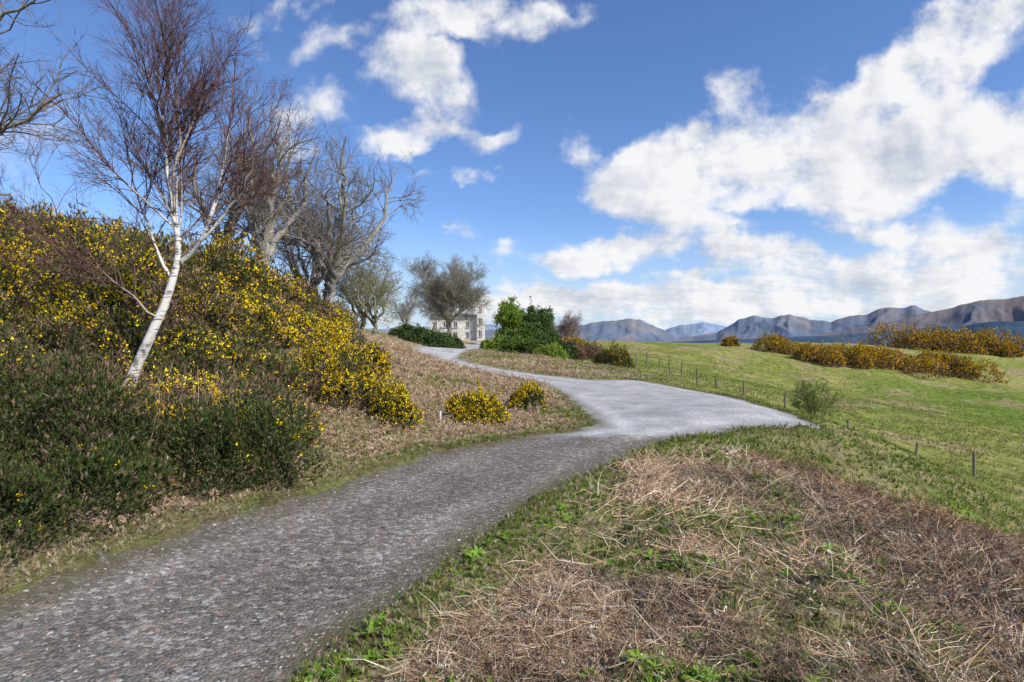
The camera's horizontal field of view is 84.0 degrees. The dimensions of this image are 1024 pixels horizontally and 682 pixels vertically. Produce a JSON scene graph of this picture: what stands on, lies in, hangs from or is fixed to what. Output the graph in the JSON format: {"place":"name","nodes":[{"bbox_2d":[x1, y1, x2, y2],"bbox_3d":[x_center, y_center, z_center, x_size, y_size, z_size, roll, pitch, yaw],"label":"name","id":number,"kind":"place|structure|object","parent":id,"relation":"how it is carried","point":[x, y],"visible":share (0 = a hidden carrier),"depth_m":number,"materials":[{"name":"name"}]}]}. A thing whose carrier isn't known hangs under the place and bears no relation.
{"place":"outdoors","nodes":[
{"label":"outdoors","id":0,"kind":"place"},
{"bbox_2d":[0,427,652,681],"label":"gravel track","id":1,"kind":"structure","parent":0,"point":[127,625],"depth_m":4.91,"materials":[{"name":"grey gravel"}]},
{"bbox_2d":[0,273,1023,681],"bbox_3d":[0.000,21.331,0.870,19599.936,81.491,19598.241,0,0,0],"label":"ground","id":2,"kind":"structure","parent":0,"point":[1010,367],"depth_m":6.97,"materials":[{"name":"green plant"}]},
{"bbox_2d":[0,0,119,195],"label":"bare ash tree","id":3,"kind":"object","parent":2,"relation":"on","point":[11,124],"visible":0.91,"depth_m":9.23,"materials":[{"name":"brown plant"}]},
{"bbox_2d":[0,0,318,385],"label":"silver birch tree","id":4,"kind":"object","parent":2,"relation":"on","point":[168,149],"visible":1,"depth_m":9.81,"materials":[{"name":"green plant"}]},
{"bbox_2d":[0,196,365,560],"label":"gorse thicket","id":5,"kind":"object","parent":2,"relation":"on","point":[236,300],"visible":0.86,"depth_m":10.20,"materials":[{"name":"green plant"}]},
{"bbox_2d":[143,109,313,274],"bbox_3d":[-13.588,-6.510,27.575,7.469,9.351,6.750,0,0,0],"label":"bare oak tree","id":6,"kind":"object","parent":2,"relation":"on","point":[200,210],"visible":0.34,"depth_m":26.61,"materials":[{"name":"brown plant"}]},
{"bbox_2d":[153,385,304,499],"bbox_3d":[-3.628,1.300,7.360,1.355,1.419,1.954,0,0,38],"label":"gorse bush","id":7,"kind":"object","parent":2,"relation":"on","point":[234,444],"visible":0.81,"depth_m":7.18,"materials":[{"name":"green plant"}]},
{"bbox_2d":[200,75,341,273],"bbox_3d":[-10.215,-6.168,25.009,6.181,9.689,7.564,0,0,-30],"label":"bare oak tree","id":8,"kind":"object","parent":2,"relation":"on","point":[266,239],"visible":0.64,"depth_m":24.90,"materials":[{"name":"grey plant"}]},
{"bbox_2d":[246,179,361,297],"bbox_3d":[-12.749,-5.436,34.411,7.160,9.474,7.872,0,0,0],"label":"bare oak tree","id":9,"kind":"object","parent":2,"relation":"on","point":[317,278],"visible":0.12,"depth_m":33.39,"materials":[{"name":"grey plant"}]},
{"bbox_2d":[282,313,384,413],"bbox_3d":[-4.125,0.447,12.853,2.429,2.224,3.031,0,0,-26],"label":"gorse bush","id":10,"kind":"object","parent":2,"relation":"on","point":[339,369],"visible":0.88,"depth_m":12.45,"materials":[{"name":"yellow plant"}]},
{"bbox_2d":[0,326,668,592],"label":"dry grass","id":11,"kind":"structure","parent":2,"relation":"on","point":[453,380],"depth_m":11.06,"materials":[{"name":"brown plant"}]},
{"bbox_2d":[245,121,429,307],"bbox_3d":[-9.323,-6.152,29.207,8.778,11.330,9.756,0,0,11],"label":"bare oak tree","id":12,"kind":"object","parent":2,"relation":"on","point":[333,271],"visible":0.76,"depth_m":28.99,"materials":[{"name":"grey plant"}]},
{"bbox_2d":[307,302,395,379],"bbox_3d":[-4.581,0.027,16.252,3.104,2.354,2.405,0,0,17],"label":"gorse bush","id":13,"kind":"object","parent":2,"relation":"on","point":[378,356],"visible":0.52,"depth_m":15.96,"materials":[{"name":"yellow plant"}]},
{"bbox_2d":[311,235,405,332],"bbox_3d":[-9.570,-3.425,36.111,5.680,7.603,5.194,0,0,0],"label":"young bare tree","id":14,"kind":"object","parent":2,"relation":"on","point":[359,312],"visible":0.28,"depth_m":35.96,"materials":[{"name":"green plant"}]},
{"bbox_2d":[334,257,406,337],"bbox_3d":[-8.665,-2.248,33.570,4.677,5.503,4.261,0,0,0],"label":"young bare tree","id":15,"kind":"object","parent":2,"relation":"on","point":[366,286],"visible":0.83,"depth_m":33.31,"materials":[{"name":"grey plant"}]},
{"bbox_2d":[363,370,423,431],"bbox_3d":[-2.429,1.220,11.792,1.038,1.240,1.605,0,0,-37],"label":"gorse bush","id":16,"kind":"object","parent":2,"relation":"on","point":[397,405],"visible":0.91,"depth_m":11.55,"materials":[{"name":"yellow plant"}]},
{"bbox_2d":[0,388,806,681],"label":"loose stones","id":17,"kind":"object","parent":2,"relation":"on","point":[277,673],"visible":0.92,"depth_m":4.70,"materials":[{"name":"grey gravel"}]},
{"bbox_2d":[388,285,420,326],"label":"bare sycamore tree","id":18,"kind":"object","parent":2,"relation":"on","point":[402,312],"visible":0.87,"depth_m":61.61,"materials":[{"name":"grey plant"}]},
{"bbox_2d":[387,321,467,348],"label":"rhododendron hedge","id":19,"kind":"object","parent":2,"relation":"on","point":[420,335],"visible":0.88,"depth_m":48.98,"materials":[{"name":"green plant"}]},
{"bbox_2d":[398,251,492,335],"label":"bare sycamore tree","id":20,"kind":"object","parent":2,"relation":"on","point":[446,296],"visible":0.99,"depth_m":77.42,"materials":[{"name":"grey plant"}]},
{"bbox_2d":[430,318,476,340],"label":"wing","id":21,"kind":"structure","parent":2,"relation":"on","point":[461,329],"depth_m":111.00,"materials":[{"name":"white paint"}]},
{"bbox_2d":[431,314,476,317],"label":"roof","id":22,"kind":"structure","parent":21,"relation":"attached to","point":[463,316],"depth_m":112.56,"materials":[{"name":"stone"}]},
{"bbox_2d":[443,377,511,427],"bbox_3d":[-0.803,1.414,12.954,1.668,1.216,1.315,0,0,0],"label":"gorse bush","id":23,"kind":"object","parent":2,"relation":"on","point":[471,404],"visible":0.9,"depth_m":12.70,"materials":[{"name":"yellow plant"}]},
{"bbox_2d":[477,301,484,340],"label":"tower","id":24,"kind":"structure","parent":2,"relation":"on","point":[482,316],"depth_m":110.00,"materials":[{"name":"paint"}]},
{"bbox_2d":[479,335,504,349],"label":"leafy shrub","id":25,"kind":"object","parent":2,"relation":"on","point":[489,344],"visible":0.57,"depth_m":49.61,"materials":[{"name":"green plant"}]},
{"bbox_2d":[489,295,524,336],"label":"green leaf tree","id":26,"kind":"object","parent":2,"relation":"on","point":[508,315],"visible":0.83,"depth_m":68.88,"materials":[{"name":"green plant"}]},
{"bbox_2d":[496,329,547,354],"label":"leafy shrub","id":27,"kind":"object","parent":2,"relation":"on","point":[519,344],"visible":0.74,"depth_m":45.98,"materials":[{"name":"green plant"}]},
{"bbox_2d":[491,321,560,339],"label":"leafy shrub","id":28,"kind":"object","parent":2,"relation":"on","point":[525,332],"visible":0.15,"depth_m":60.85,"materials":[{"name":"green plant"}]},
{"bbox_2d":[31,316,1023,681],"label":"dead bracken","id":29,"kind":"object","parent":2,"relation":"on","point":[989,554],"visible":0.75,"depth_m":4.33,"materials":[{"name":"brown plant"}]},
{"bbox_2d":[506,379,548,411],"bbox_3d":[0.444,1.552,15.774,1.326,1.031,1.281,0,0,0],"label":"gorse bush","id":30,"kind":"object","parent":2,"relation":"on","point":[522,395],"visible":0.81,"depth_m":15.54,"materials":[{"name":"yellow plant"}]},
{"bbox_2d":[520,296,551,332],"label":"dark shrub","id":31,"kind":"object","parent":2,"relation":"on","point":[532,316],"visible":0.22,"depth_m":65.60,"materials":[{"name":"green plant"}]},
{"bbox_2d":[525,303,554,330],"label":"green leaf tree","id":32,"kind":"object","parent":2,"relation":"on","point":[546,312],"visible":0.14,"depth_m":73.75,"materials":[{"name":"green plant"}]},
{"bbox_2d":[534,341,568,358],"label":"leafy shrub","id":33,"kind":"object","parent":2,"relation":"on","point":[554,350],"visible":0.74,"depth_m":42.42,"materials":[{"name":"green plant"}]},
{"bbox_2d":[531,326,582,360],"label":"leafy shrub","id":34,"kind":"object","parent":2,"relation":"on","point":[572,352],"visible":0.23,"depth_m":46.73,"materials":[{"name":"green plant"}]},
{"bbox_2d":[552,308,583,342],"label":"bare sycamore tree","id":35,"kind":"object","parent":2,"relation":"on","point":[568,327],"visible":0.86,"depth_m":87.12,"materials":[{"name":"brown plant"}]},
{"bbox_2d":[560,335,588,347],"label":"gorse bush","id":36,"kind":"object","parent":2,"relation":"on","point":[577,340],"visible":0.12,"depth_m":56.62,"materials":[{"name":"yellow plant"}]},
{"bbox_2d":[562,336,607,359],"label":"bush","id":37,"kind":"object","parent":2,"relation":"on","point":[588,351],"visible":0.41,"depth_m":50.51,"materials":[{"name":"brown plant"}]},
{"bbox_2d":[590,338,635,367],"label":"gorse bush","id":38,"kind":"object","parent":2,"relation":"on","point":[620,358],"visible":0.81,"depth_m":44.27,"materials":[{"name":"green plant"}]},
{"bbox_2d":[304,437,987,681],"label":"leafy weeds","id":39,"kind":"object","parent":2,"relation":"on","point":[386,631],"visible":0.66,"depth_m":3.83,"materials":[{"name":"green plant"}]},
{"bbox_2d":[719,334,740,346],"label":"gorse bush","id":40,"kind":"object","parent":2,"relation":"on","point":[730,341],"visible":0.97,"depth_m":110.32,"materials":[{"name":"yellow plant"}]},
{"bbox_2d":[749,327,790,352],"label":"gorse bush","id":41,"kind":"object","parent":2,"relation":"on","point":[772,344],"visible":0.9,"depth_m":97.30,"materials":[{"name":"yellow plant"}]},
{"bbox_2d":[785,377,847,421],"bbox_3d":[13.293,2.722,25.172,2.685,2.330,2.222,0,0,0],"label":"hawthorn shrub","id":42,"kind":"object","parent":2,"relation":"on","point":[809,394],"visible":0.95,"depth_m":24.81,"materials":[{"name":"green plant"}]},
{"bbox_2d":[632,353,1022,481],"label":"wire fence","id":43,"kind":"object","parent":2,"relation":"on","point":[974,461],"visible":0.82,"depth_m":28.04,"materials":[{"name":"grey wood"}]},
{"bbox_2d":[780,338,1008,383],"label":"gorse bush","id":44,"kind":"object","parent":2,"relation":"on","point":[867,357],"visible":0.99,"depth_m":82.72,"materials":[{"name":"yellow plant"}]},
{"bbox_2d":[861,315,1023,354],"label":"gorse bush","id":45,"kind":"object","parent":2,"relation":"on","point":[970,342],"visible":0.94,"depth_m":123.03,"materials":[{"name":"yellow plant"}]},
{"bbox_2d":[990,341,1023,357],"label":"gorse bush","id":46,"kind":"object","parent":2,"relation":"on","point":[1008,348],"visible":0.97,"depth_m":117.30,"materials":[{"name":"yellow plant"}]},
{"bbox_2d":[0,0,1023,329],"label":"sky","id":47,"kind":"structure","parent":0,"point":[663,164],"materials":[{"name":"blue"}]},
{"bbox_2d":[365,322,725,336],"bbox_3d":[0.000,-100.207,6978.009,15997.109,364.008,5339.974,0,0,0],"label":"hills","id":48,"kind":"structure","parent":0,"point":[701,328],"depth_m":8305.57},
{"bbox_2d":[412,341,819,444],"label":"path","id":49,"kind":"structure","parent":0,"point":[659,422],"depth_m":16.26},
{"bbox_2d":[380,305,929,341],"bbox_3d":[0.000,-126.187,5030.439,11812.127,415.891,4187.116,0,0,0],"label":"mountain range","id":50,"kind":"structure","parent":0,"point":[634,330],"depth_m":5727.21,"materials":[{"name":"grey stone"}]},
{"bbox_2d":[670,321,1023,351],"bbox_3d":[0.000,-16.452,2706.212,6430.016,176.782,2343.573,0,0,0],"label":"forested foothills","id":51,"kind":"structure","parent":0,"point":[1014,327],"depth_m":2791.95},
{"bbox_2d":[814,296,1023,335],"bbox_3d":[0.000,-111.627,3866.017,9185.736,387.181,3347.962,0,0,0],"label":"moorland hill","id":52,"kind":"structure","parent":0,"point":[998,310],"depth_m":3744.65,"materials":[{"name":"grey stone"}]}
]}

